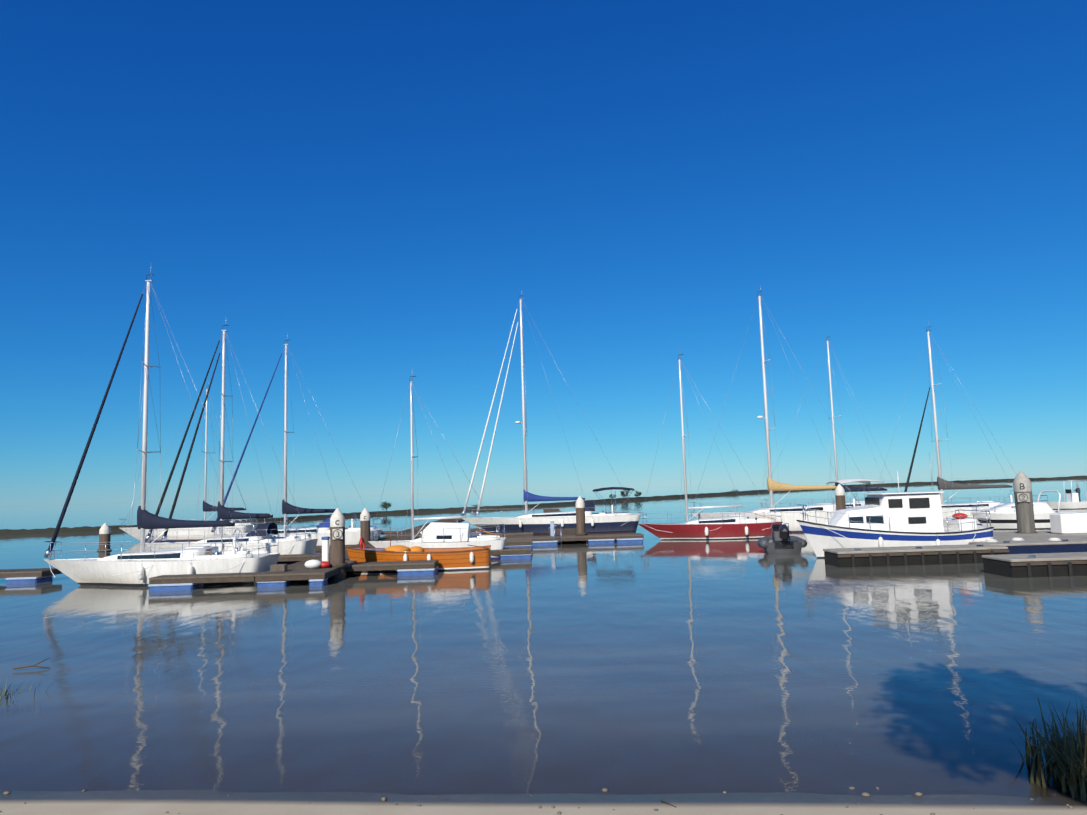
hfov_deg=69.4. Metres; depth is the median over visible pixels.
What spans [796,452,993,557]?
motorboat
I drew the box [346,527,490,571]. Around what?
orange launch
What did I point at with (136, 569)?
yacht
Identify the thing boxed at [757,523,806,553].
rib
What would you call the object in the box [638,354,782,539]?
yacht
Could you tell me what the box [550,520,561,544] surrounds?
pedestal
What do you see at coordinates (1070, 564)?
dock
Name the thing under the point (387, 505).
bank tree
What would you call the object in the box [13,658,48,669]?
branch
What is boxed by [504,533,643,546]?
dock
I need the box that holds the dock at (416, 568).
[345,560,438,575]
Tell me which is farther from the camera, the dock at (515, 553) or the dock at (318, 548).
the dock at (318, 548)
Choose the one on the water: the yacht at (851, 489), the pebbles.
the yacht at (851, 489)
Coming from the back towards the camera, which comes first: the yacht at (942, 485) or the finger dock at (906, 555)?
the yacht at (942, 485)
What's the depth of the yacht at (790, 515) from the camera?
49.33 m
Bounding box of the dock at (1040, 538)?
[968,530,1086,546]
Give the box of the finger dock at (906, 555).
[823,544,1009,567]
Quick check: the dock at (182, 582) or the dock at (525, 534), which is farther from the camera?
the dock at (525, 534)
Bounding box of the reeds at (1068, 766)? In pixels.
[983,700,1086,800]
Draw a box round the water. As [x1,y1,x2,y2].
[0,474,1086,796]
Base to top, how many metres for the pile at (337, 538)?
4.102 m
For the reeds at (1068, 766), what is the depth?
7.79 m
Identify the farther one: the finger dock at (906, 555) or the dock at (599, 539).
the dock at (599, 539)
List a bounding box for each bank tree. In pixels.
[379,501,390,510]
[620,490,629,496]
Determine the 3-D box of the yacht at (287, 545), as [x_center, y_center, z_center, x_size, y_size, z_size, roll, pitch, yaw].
[-15.138,1.691,37.682,7.977,12.482,3.222,-2,-6,-1]
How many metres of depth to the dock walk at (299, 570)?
27.41 m
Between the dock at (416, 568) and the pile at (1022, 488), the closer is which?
the dock at (416, 568)
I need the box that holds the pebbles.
[0,787,1072,814]
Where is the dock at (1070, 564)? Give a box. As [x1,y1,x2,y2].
[981,552,1086,577]
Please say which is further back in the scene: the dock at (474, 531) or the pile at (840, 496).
the dock at (474, 531)
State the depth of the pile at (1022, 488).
34.20 m
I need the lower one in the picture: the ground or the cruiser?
the ground
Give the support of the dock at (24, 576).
on the water
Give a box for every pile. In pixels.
[97,523,111,557]
[330,508,346,579]
[359,508,369,543]
[575,496,586,542]
[835,484,845,509]
[1013,471,1037,533]
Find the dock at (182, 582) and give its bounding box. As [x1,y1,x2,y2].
[148,572,262,591]
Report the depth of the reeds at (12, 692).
12.78 m
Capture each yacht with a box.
[44,274,279,586]
[120,389,257,540]
[145,325,317,563]
[211,333,381,551]
[368,376,505,559]
[461,295,640,534]
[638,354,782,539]
[689,286,883,532]
[759,338,897,508]
[875,320,1049,524]
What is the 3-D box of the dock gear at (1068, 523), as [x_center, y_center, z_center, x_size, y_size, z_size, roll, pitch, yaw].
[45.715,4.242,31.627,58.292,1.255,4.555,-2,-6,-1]
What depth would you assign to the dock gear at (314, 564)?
28.43 m
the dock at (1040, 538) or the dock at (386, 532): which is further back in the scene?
the dock at (386, 532)
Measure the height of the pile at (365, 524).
3.876 m
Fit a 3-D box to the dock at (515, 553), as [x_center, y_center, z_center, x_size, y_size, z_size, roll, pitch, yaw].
[-4.026,6.712,35.526,7.002,0.515,1.000,-2,-6,-1]
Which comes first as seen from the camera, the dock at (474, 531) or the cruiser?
the cruiser
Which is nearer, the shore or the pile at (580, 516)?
the pile at (580, 516)
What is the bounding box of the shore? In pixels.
[0,476,1086,534]
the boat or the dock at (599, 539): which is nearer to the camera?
the dock at (599, 539)
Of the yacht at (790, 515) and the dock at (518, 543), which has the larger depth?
the yacht at (790, 515)
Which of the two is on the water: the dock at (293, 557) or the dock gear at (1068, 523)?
the dock at (293, 557)
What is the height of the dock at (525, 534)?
0.515 m
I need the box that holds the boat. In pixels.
[1044,480,1086,508]
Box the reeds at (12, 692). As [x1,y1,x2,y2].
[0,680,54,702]
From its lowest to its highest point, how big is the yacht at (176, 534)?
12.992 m
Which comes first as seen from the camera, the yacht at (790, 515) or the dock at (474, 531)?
the yacht at (790, 515)
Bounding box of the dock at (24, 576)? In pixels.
[0,568,61,583]
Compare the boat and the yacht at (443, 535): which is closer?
the yacht at (443, 535)
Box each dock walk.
[255,518,464,587]
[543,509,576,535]
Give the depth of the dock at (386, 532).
55.27 m
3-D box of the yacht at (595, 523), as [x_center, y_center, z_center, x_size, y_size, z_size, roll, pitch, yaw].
[0.220,0.349,55.476,12.418,17.965,4.386,-2,-6,-1]
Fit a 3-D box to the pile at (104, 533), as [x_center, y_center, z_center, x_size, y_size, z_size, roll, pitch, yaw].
[-23.593,7.947,42.199,0.720,3.488,0.702,-2,-6,-1]
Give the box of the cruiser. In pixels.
[969,490,1078,528]
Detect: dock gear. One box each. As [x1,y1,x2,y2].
[270,536,330,571]
[985,513,1086,553]
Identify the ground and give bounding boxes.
[0,740,1086,814]
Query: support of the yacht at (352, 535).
on the water

